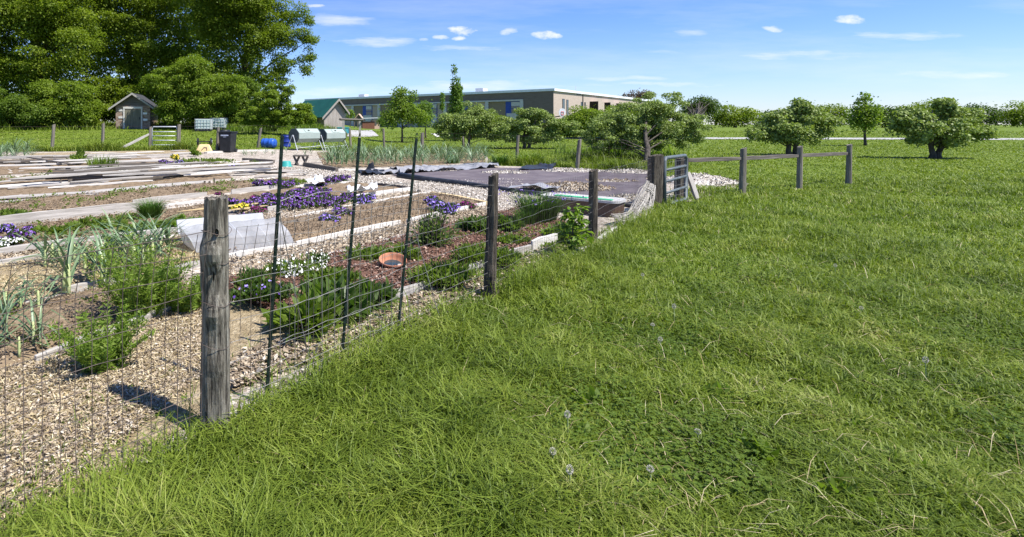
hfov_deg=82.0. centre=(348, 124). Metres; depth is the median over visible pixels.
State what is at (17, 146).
leek
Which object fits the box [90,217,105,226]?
seedling
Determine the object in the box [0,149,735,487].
garden path
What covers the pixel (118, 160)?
loose board
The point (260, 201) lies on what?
pansy plant
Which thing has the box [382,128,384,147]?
fence post
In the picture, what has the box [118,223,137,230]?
seedling
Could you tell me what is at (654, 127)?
apple tree
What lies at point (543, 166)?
plastic sheet
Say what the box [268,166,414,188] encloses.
path pebbles
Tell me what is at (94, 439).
weed seedlings
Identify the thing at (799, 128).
apple tree
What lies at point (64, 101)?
shrub
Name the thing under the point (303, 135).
compost tumbler
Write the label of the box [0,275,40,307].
leek
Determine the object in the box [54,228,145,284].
leek
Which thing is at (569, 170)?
gravel
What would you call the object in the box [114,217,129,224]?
seedling
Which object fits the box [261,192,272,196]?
pansy plant
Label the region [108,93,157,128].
garden shed
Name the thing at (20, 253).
wood chips
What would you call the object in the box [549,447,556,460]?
dandelion
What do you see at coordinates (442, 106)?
columnar tree
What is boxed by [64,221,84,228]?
seedling
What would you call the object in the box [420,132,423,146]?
fence post
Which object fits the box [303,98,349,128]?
barn
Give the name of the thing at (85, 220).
seedling
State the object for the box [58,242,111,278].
leek
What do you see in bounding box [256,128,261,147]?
fence post
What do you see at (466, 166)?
plastic sheet
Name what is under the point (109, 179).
weathered lath
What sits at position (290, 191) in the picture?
pansy plant
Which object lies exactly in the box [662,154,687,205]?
tube gate
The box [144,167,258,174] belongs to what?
weathered lath
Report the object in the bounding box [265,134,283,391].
metal stake
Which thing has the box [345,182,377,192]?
plastic sheet
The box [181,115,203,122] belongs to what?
thicket shrub
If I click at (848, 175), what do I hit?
fence post
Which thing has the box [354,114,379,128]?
playhouse
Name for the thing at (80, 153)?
leafy weed
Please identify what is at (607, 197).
wire fence
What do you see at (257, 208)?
pansy plant
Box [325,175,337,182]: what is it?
pansy plant
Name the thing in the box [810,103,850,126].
broadleaf tree
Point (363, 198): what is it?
pansy plant
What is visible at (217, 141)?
fence post
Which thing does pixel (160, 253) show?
leek
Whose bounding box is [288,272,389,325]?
peony
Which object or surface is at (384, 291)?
peony
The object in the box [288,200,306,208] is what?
pansy plant
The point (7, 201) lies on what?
loose board
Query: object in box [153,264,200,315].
feathery plant
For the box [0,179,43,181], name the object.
weathered lath
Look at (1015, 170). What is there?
lawn grass
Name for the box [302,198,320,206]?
pansy plant
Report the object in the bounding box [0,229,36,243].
pansy plant
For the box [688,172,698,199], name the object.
brace pole
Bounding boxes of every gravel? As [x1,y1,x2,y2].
[481,170,529,173]
[522,180,615,191]
[532,183,602,190]
[541,167,600,171]
[549,169,598,171]
[586,178,635,181]
[603,168,647,173]
[612,192,642,202]
[613,169,642,173]
[667,175,736,186]
[668,172,747,186]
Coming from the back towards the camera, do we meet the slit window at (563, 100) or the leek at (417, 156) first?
the slit window at (563, 100)
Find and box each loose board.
[0,155,50,157]
[0,157,41,158]
[0,158,130,161]
[0,162,34,163]
[0,163,62,165]
[0,181,67,185]
[0,191,86,198]
[0,193,97,202]
[15,160,87,163]
[19,166,105,168]
[27,157,71,163]
[30,158,109,161]
[42,156,92,157]
[52,168,89,170]
[53,153,136,156]
[53,154,176,159]
[55,166,121,169]
[69,159,160,163]
[85,156,136,158]
[86,181,207,192]
[87,155,138,157]
[89,163,163,165]
[90,155,183,158]
[109,164,151,166]
[115,160,157,162]
[126,151,163,152]
[244,170,270,171]
[255,175,287,176]
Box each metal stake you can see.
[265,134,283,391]
[341,133,360,358]
[397,133,417,331]
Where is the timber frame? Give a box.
[339,118,363,137]
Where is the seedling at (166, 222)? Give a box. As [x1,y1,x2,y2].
[156,218,174,227]
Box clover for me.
[331,204,1023,536]
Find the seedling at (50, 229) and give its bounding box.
[41,224,60,234]
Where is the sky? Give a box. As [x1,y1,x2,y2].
[2,0,1023,124]
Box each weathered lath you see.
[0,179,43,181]
[0,182,60,187]
[8,174,86,179]
[8,184,41,188]
[11,175,80,180]
[27,181,108,186]
[28,170,137,176]
[45,174,142,179]
[46,167,158,173]
[48,180,152,187]
[50,176,132,181]
[70,176,152,182]
[74,162,199,170]
[76,174,143,178]
[81,173,121,175]
[88,162,219,169]
[102,170,191,175]
[124,169,162,170]
[124,174,210,179]
[128,168,190,172]
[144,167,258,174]
[151,162,271,168]
[151,170,223,175]
[152,165,180,167]
[176,165,272,170]
[180,164,271,169]
[183,171,231,175]
[198,168,272,172]
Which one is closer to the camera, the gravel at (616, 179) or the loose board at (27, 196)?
the loose board at (27, 196)
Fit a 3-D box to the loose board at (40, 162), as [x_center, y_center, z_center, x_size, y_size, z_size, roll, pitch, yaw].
[-9.878,1.296,19.364,2.788,0.054,0.121,-1,2,-28]
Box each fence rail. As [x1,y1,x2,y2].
[689,157,740,161]
[747,154,798,159]
[803,152,847,156]
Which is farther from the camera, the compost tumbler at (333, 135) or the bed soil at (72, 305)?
the compost tumbler at (333, 135)
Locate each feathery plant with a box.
[47,297,158,374]
[80,231,197,317]
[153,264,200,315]
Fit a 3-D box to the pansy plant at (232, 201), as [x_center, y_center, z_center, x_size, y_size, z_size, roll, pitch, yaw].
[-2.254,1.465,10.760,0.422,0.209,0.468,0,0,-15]
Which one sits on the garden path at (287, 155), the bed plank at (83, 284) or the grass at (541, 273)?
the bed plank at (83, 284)
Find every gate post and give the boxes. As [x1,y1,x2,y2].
[647,154,663,209]
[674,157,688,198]
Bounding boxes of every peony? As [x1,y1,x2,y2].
[260,285,343,342]
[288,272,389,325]
[348,274,404,308]
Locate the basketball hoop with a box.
[555,108,565,116]
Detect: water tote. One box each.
[195,119,212,130]
[212,118,227,129]
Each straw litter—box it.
[319,151,480,165]
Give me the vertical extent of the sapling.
0.722 m
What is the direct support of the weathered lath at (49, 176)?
on the bed soil at (26, 190)
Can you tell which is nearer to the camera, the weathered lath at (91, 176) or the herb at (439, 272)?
the herb at (439, 272)
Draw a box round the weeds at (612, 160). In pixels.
[29,138,758,169]
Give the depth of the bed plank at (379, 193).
12.74 m
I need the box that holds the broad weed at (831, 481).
[800,461,876,512]
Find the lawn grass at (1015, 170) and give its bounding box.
[0,126,1023,195]
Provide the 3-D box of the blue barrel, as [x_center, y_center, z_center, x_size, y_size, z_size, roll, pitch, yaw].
[-3.303,0.867,29.602,0.536,0.620,0.536,0,0,0]
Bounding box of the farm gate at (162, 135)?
[152,126,176,145]
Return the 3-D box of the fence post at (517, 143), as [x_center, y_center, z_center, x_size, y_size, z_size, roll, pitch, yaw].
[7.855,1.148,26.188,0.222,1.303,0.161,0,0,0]
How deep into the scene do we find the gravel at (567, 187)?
13.65 m
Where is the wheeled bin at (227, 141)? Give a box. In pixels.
[217,131,237,151]
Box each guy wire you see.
[279,214,309,364]
[411,217,438,314]
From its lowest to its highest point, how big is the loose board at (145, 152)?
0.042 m
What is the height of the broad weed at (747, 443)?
0.130 m
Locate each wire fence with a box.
[0,126,125,145]
[0,231,208,528]
[184,125,650,174]
[229,185,493,411]
[280,181,418,401]
[497,173,592,286]
[598,158,650,233]
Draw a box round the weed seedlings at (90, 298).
[0,284,119,346]
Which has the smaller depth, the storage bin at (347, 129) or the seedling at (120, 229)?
the seedling at (120, 229)
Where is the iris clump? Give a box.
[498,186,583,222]
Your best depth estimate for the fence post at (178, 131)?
26.94 m
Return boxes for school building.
[305,86,651,126]
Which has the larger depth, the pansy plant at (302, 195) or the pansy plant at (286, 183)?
the pansy plant at (286, 183)
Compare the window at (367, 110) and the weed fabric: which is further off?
the window at (367, 110)
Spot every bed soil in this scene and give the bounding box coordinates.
[0,156,156,174]
[0,161,248,184]
[0,173,231,195]
[0,177,287,215]
[0,204,203,246]
[0,274,187,370]
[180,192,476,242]
[218,182,398,212]
[317,152,484,167]
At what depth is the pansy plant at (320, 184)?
13.77 m
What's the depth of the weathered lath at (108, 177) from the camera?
14.94 m
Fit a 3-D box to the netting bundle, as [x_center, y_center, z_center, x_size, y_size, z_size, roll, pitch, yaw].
[5.099,1.421,9.803,0.397,0.710,2.486,0,0,40]
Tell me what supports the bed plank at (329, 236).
on the garden path at (287, 155)
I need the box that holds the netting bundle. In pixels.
[610,180,655,224]
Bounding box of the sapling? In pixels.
[555,203,593,250]
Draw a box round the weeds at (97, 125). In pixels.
[0,118,246,130]
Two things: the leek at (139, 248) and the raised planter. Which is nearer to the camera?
the leek at (139, 248)
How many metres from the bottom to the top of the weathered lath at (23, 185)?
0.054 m
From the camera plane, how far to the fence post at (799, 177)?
14.05 m
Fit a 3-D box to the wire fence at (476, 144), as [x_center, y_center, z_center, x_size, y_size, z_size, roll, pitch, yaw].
[3.516,0.822,27.298,20.138,1.556,12.361,0,0,29]
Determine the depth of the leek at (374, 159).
20.50 m
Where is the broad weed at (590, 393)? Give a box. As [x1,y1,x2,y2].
[565,385,611,413]
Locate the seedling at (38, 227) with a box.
[31,224,46,232]
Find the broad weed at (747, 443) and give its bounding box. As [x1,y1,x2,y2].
[722,432,782,465]
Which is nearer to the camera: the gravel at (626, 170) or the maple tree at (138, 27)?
the gravel at (626, 170)
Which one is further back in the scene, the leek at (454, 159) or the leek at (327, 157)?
the leek at (454, 159)
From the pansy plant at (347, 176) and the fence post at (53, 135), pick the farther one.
the fence post at (53, 135)
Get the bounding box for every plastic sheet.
[306,174,325,183]
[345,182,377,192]
[358,162,384,173]
[371,164,438,173]
[390,162,498,172]
[509,183,559,188]
[519,163,555,168]
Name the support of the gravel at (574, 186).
on the garden path at (287, 155)
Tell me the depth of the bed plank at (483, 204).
10.33 m
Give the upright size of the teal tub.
0.200 m
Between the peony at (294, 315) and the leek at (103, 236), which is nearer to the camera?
the peony at (294, 315)
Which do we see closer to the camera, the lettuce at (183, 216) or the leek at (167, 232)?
the leek at (167, 232)
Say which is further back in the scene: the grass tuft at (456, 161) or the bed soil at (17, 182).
the grass tuft at (456, 161)
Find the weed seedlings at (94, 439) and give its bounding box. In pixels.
[0,319,200,518]
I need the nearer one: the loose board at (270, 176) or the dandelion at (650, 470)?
the dandelion at (650, 470)
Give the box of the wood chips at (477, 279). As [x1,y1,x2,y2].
[430,238,601,299]
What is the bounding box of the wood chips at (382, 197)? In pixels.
[233,190,419,218]
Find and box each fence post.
[50,124,55,149]
[101,123,104,145]
[148,126,151,146]
[176,124,180,142]
[199,195,231,436]
[215,127,219,150]
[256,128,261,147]
[349,128,351,147]
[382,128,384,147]
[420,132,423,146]
[483,173,498,302]
[515,135,519,159]
[575,139,581,167]
[588,169,597,240]
[739,147,746,194]
[796,146,802,188]
[845,144,851,184]
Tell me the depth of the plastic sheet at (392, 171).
18.46 m
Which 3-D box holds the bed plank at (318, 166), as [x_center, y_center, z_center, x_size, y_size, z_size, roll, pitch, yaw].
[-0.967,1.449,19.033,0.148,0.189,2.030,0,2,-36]
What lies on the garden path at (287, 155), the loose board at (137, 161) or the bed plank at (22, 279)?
the bed plank at (22, 279)
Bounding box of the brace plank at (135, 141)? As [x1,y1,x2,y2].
[121,133,148,147]
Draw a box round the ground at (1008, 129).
[0,125,1023,536]
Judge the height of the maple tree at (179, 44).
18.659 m
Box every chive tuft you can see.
[130,197,168,218]
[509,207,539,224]
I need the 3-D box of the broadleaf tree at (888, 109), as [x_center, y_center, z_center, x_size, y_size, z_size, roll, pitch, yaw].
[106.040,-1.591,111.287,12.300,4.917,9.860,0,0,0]
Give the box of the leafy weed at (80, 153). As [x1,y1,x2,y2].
[66,146,87,164]
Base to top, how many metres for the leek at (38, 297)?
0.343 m
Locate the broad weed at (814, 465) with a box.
[795,458,831,477]
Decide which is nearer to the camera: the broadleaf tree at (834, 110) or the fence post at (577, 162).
the fence post at (577, 162)
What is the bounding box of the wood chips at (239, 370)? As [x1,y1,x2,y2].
[230,288,460,388]
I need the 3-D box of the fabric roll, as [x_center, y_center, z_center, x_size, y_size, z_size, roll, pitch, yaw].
[3.634,1.560,13.975,0.384,0.256,7.152,0,0,-35]
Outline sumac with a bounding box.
[233,80,317,130]
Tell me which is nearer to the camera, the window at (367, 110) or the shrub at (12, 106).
the shrub at (12, 106)
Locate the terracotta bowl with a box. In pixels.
[379,252,406,269]
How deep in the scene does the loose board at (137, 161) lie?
19.44 m
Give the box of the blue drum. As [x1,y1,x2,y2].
[260,138,276,147]
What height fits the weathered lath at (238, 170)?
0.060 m
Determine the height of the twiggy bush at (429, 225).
0.544 m
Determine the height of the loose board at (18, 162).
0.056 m
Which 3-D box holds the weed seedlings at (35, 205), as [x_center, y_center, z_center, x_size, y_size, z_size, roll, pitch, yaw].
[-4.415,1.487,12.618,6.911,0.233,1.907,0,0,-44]
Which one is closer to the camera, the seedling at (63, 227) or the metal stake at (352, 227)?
the metal stake at (352, 227)
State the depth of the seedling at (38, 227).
8.04 m
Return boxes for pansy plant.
[0,223,20,232]
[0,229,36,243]
[0,236,24,247]
[21,225,34,231]
[158,159,172,163]
[170,154,179,160]
[214,191,223,195]
[228,197,239,204]
[230,202,249,210]
[237,198,255,206]
[250,204,268,212]
[251,179,266,185]
[251,195,263,201]
[256,198,273,207]
[259,180,277,185]
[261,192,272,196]
[264,195,276,202]
[269,197,293,207]
[275,191,295,197]
[277,180,293,187]
[281,195,300,204]
[286,189,303,193]
[287,179,299,185]
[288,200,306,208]
[292,191,309,200]
[293,187,306,191]
[296,190,317,196]
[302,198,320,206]
[305,186,317,190]
[309,188,321,195]
[310,196,326,205]
[315,181,326,185]
[316,187,331,195]
[316,192,330,196]
[318,212,342,221]
[321,195,338,204]
[324,199,340,206]
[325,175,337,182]
[331,174,345,181]
[332,194,346,202]
[332,205,351,215]
[340,174,351,180]
[340,192,352,201]
[351,193,377,204]
[423,195,441,201]
[427,198,448,209]
[436,201,460,213]
[460,200,478,208]
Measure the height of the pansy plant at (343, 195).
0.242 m
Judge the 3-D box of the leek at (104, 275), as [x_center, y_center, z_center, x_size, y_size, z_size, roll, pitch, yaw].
[-2.295,1.288,5.380,0.902,0.599,0.189,0,0,35]
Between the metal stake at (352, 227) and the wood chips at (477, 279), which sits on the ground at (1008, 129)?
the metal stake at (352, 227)
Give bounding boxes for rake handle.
[177,201,272,211]
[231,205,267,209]
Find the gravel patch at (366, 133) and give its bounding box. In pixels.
[347,130,377,136]
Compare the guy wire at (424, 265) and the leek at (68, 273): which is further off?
the leek at (68, 273)
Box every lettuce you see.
[162,221,176,227]
[175,213,185,219]
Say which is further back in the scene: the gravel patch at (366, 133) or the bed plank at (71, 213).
the gravel patch at (366, 133)
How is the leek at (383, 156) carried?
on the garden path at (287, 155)
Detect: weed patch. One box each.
[0,207,31,215]
[180,157,235,161]
[290,178,312,183]
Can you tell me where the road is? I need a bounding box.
[565,137,1023,139]
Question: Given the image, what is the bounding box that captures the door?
[125,110,140,128]
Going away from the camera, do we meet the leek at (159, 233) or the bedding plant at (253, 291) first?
the bedding plant at (253, 291)
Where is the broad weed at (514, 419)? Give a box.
[496,409,528,428]
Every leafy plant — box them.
[454,214,502,232]
[485,214,525,232]
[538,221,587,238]
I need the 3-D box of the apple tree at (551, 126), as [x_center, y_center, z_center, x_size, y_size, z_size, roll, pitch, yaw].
[12.613,0.300,37.978,6.195,3.006,3.557,0,0,13]
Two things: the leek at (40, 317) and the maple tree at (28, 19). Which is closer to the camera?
the leek at (40, 317)
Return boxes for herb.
[302,265,363,285]
[340,243,393,263]
[387,244,421,259]
[405,256,478,289]
[448,238,485,264]
[497,231,530,244]
[497,245,525,266]
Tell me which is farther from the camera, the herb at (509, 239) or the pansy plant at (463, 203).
the pansy plant at (463, 203)
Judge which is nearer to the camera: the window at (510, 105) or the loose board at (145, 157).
the loose board at (145, 157)
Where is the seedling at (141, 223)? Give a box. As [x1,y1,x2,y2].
[134,221,147,229]
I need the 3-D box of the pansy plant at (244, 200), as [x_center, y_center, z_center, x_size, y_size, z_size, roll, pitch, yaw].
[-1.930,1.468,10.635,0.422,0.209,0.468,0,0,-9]
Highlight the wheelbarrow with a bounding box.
[196,138,212,152]
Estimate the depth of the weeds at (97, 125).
43.73 m
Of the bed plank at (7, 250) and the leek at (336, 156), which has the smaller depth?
the bed plank at (7, 250)
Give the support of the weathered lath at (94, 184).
on the bed soil at (26, 190)
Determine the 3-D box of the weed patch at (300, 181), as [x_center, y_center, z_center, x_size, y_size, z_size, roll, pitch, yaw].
[-1.091,1.458,14.556,1.000,0.169,0.532,0,0,0]
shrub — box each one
[0,87,54,127]
[21,79,107,125]
[82,74,162,121]
[93,112,162,122]
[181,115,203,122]
[481,112,509,133]
[561,105,606,137]
[602,104,639,133]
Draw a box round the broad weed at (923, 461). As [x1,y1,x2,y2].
[868,446,940,477]
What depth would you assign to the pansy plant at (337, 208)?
9.69 m
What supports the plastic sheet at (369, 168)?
on the plastic sheet at (392, 171)
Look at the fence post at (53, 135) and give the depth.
26.19 m
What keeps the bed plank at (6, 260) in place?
on the garden path at (287, 155)
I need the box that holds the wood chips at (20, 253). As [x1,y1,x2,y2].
[0,232,177,258]
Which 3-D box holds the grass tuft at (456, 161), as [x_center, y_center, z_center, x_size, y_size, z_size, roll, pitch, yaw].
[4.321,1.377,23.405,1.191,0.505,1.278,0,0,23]
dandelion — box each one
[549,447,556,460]
[564,410,570,430]
[566,464,573,482]
[646,465,653,479]
[922,356,928,377]
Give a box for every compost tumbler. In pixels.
[287,128,323,150]
[315,129,347,149]
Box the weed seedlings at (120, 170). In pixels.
[0,159,261,180]
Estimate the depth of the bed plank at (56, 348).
3.94 m
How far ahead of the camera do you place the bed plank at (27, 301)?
5.14 m
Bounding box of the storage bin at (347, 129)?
[336,127,348,132]
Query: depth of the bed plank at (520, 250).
6.73 m
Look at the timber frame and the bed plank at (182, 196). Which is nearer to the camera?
the bed plank at (182, 196)
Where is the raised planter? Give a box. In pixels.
[541,192,625,217]
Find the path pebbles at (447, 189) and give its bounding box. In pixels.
[359,179,522,207]
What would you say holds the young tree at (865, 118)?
on the ground at (1008, 129)
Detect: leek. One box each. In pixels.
[0,265,36,312]
[0,271,48,307]
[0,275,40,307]
[0,281,53,341]
[0,288,13,336]
[0,318,55,357]
[2,297,68,345]
[5,273,74,306]
[10,137,23,152]
[11,138,19,152]
[13,222,113,291]
[14,231,76,266]
[18,222,91,262]
[27,299,43,340]
[34,227,91,257]
[35,225,94,295]
[38,233,119,269]
[42,226,91,259]
[43,233,95,259]
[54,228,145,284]
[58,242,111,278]
[71,235,130,263]
[79,215,157,252]
[83,225,135,287]
[88,209,132,253]
[90,232,173,273]
[91,233,123,262]
[94,219,157,265]
[101,215,188,264]
[105,211,189,258]
[113,210,185,258]
[118,210,162,253]
[129,211,187,252]
[130,230,150,271]
[133,211,195,255]
[155,225,176,253]
[320,149,337,164]
[330,147,342,164]
[343,148,350,162]
[360,145,366,164]
[369,146,393,164]
[370,154,383,164]
[383,148,396,161]
[405,149,433,164]
[438,148,455,162]
[450,153,458,162]
[460,145,481,161]
[468,149,494,162]
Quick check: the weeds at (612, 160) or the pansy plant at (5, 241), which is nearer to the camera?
the pansy plant at (5, 241)
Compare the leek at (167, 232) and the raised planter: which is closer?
the leek at (167, 232)
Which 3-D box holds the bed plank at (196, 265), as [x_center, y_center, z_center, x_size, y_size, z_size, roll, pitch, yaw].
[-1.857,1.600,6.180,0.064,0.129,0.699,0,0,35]
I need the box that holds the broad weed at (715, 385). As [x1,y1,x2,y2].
[700,380,742,405]
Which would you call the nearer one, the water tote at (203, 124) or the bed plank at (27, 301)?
the bed plank at (27, 301)
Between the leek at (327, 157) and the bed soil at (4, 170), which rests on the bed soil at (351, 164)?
the leek at (327, 157)
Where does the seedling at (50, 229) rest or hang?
on the bed soil at (109, 231)
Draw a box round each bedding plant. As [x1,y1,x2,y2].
[229,280,301,305]
[233,265,277,287]
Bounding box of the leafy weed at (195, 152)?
[188,147,202,155]
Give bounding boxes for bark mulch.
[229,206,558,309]
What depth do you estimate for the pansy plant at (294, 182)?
13.88 m
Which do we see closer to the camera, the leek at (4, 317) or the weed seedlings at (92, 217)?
the leek at (4, 317)
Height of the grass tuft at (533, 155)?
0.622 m
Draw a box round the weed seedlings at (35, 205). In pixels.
[0,178,287,208]
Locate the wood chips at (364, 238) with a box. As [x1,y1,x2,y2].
[229,205,498,276]
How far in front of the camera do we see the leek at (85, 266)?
5.87 m
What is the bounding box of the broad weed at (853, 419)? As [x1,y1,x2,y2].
[841,409,880,437]
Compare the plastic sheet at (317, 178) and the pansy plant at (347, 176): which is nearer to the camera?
the plastic sheet at (317, 178)
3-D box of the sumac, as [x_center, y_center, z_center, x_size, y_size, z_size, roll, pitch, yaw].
[-5.280,-1.157,38.635,4.685,3.689,5.846,0,0,-44]
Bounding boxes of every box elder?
[137,50,253,124]
[194,74,264,124]
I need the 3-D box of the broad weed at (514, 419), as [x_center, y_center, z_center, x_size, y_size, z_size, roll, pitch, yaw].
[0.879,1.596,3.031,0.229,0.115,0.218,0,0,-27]
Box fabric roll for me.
[396,172,632,206]
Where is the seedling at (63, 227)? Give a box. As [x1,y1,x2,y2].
[56,225,69,231]
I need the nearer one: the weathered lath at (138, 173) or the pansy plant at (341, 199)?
the pansy plant at (341, 199)
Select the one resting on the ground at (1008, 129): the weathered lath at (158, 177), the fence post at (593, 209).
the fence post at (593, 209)
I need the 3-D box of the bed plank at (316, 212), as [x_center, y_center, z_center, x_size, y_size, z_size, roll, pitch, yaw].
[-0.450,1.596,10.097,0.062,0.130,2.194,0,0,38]
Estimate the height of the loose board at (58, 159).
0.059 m
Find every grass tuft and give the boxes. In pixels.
[83,154,120,167]
[445,154,459,163]
[490,153,511,164]
[511,151,546,163]
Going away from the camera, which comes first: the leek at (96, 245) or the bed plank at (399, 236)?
the leek at (96, 245)
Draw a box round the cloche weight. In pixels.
[235,250,245,256]
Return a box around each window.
[363,105,371,121]
[431,103,436,124]
[506,101,519,119]
[562,99,564,117]
[566,100,568,115]
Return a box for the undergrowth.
[219,121,690,155]
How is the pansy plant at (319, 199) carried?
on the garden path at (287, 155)
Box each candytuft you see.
[259,253,325,278]
[304,249,331,268]
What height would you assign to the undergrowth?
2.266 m
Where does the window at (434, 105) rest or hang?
in the school building
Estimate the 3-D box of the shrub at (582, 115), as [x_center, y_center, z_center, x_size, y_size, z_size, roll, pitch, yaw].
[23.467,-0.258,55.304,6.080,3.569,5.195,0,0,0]
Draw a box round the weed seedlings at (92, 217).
[32,211,162,238]
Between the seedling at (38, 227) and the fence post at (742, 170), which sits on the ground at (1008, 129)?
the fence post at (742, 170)
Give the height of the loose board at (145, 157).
0.060 m
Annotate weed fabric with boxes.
[393,167,646,195]
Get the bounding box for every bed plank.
[0,202,136,225]
[0,237,83,257]
[0,253,49,264]
[7,263,33,295]
[8,279,134,306]
[34,304,171,365]
[65,279,115,292]
[87,227,177,240]
[132,192,206,202]
[165,199,203,208]
[172,260,199,271]
[175,161,226,166]
[204,150,273,153]
[229,243,296,259]
[231,184,293,193]
[242,158,274,162]
[267,203,312,212]
[275,158,324,161]
[286,204,358,217]
[295,181,349,186]
[296,220,400,247]
[303,162,337,171]
[330,281,428,315]
[339,168,390,170]
[350,187,409,200]
[370,191,430,202]
[373,183,406,187]
[383,231,419,240]
[406,202,485,222]
[430,245,530,289]
[433,192,486,204]
[531,233,559,251]
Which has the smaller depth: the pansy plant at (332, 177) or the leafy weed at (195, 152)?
the pansy plant at (332, 177)
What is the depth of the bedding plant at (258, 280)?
5.38 m
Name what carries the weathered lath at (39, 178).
on the weathered lath at (91, 176)
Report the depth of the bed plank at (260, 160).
20.69 m
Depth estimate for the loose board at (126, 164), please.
17.63 m
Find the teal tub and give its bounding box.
[282,161,292,166]
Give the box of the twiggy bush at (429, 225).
[408,205,461,247]
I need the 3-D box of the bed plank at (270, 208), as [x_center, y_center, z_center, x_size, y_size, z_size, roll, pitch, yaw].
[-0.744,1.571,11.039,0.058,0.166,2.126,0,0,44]
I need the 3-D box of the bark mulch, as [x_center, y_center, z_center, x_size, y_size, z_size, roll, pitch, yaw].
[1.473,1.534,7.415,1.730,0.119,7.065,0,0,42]
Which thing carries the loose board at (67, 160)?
on the loose board at (49, 160)
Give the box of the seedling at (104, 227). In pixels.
[95,220,117,228]
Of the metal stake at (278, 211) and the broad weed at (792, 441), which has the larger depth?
the metal stake at (278, 211)
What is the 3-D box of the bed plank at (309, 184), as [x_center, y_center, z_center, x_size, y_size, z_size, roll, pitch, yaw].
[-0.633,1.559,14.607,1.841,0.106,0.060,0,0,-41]
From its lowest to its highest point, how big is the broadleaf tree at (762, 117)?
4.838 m
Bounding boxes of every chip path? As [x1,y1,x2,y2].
[0,304,201,536]
[229,300,366,392]
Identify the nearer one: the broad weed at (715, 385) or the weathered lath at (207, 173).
the broad weed at (715, 385)
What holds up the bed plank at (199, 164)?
on the garden path at (287, 155)
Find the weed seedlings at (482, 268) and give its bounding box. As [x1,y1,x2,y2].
[437,238,574,304]
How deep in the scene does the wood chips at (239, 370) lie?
3.99 m
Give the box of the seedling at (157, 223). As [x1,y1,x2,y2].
[148,217,164,228]
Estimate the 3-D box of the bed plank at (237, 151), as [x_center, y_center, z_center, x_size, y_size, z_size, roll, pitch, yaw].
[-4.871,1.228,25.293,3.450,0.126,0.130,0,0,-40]
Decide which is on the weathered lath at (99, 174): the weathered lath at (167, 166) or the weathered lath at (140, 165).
the weathered lath at (167, 166)
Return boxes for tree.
[0,0,115,119]
[0,0,274,99]
[69,0,218,95]
[151,0,324,98]
[346,109,354,126]
[376,117,384,131]
[378,85,432,141]
[417,99,435,137]
[428,99,508,147]
[439,91,444,116]
[445,64,465,140]
[489,107,583,148]
[573,91,717,164]
[622,89,655,99]
[678,94,733,132]
[706,101,763,127]
[742,97,854,153]
[755,109,798,126]
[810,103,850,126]
[840,91,888,145]
[847,104,904,127]
[874,97,1004,158]
[908,99,934,121]
[961,102,1009,125]
[991,100,1023,126]
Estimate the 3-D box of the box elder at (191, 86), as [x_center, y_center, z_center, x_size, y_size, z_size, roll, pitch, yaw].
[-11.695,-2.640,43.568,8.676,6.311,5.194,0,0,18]
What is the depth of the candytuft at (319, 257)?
6.17 m
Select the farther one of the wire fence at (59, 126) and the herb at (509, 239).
the wire fence at (59, 126)
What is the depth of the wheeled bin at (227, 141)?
24.65 m
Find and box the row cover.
[176,213,294,254]
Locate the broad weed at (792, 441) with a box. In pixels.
[771,432,814,454]
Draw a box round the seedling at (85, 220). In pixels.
[74,217,91,224]
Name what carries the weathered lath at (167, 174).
on the bed soil at (26, 190)
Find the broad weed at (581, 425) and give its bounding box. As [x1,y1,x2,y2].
[559,421,605,444]
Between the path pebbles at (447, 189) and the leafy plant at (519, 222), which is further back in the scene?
the path pebbles at (447, 189)
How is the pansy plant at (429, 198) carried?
on the bed soil at (325, 223)
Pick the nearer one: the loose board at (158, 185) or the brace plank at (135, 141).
the loose board at (158, 185)
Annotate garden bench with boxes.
[293,155,308,165]
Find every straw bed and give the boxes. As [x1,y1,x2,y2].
[0,238,199,302]
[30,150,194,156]
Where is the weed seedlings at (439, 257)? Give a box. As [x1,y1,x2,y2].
[377,220,566,263]
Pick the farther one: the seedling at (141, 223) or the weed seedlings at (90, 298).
the seedling at (141, 223)
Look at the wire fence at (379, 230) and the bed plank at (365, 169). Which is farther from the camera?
the bed plank at (365, 169)
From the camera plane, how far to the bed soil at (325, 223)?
9.36 m

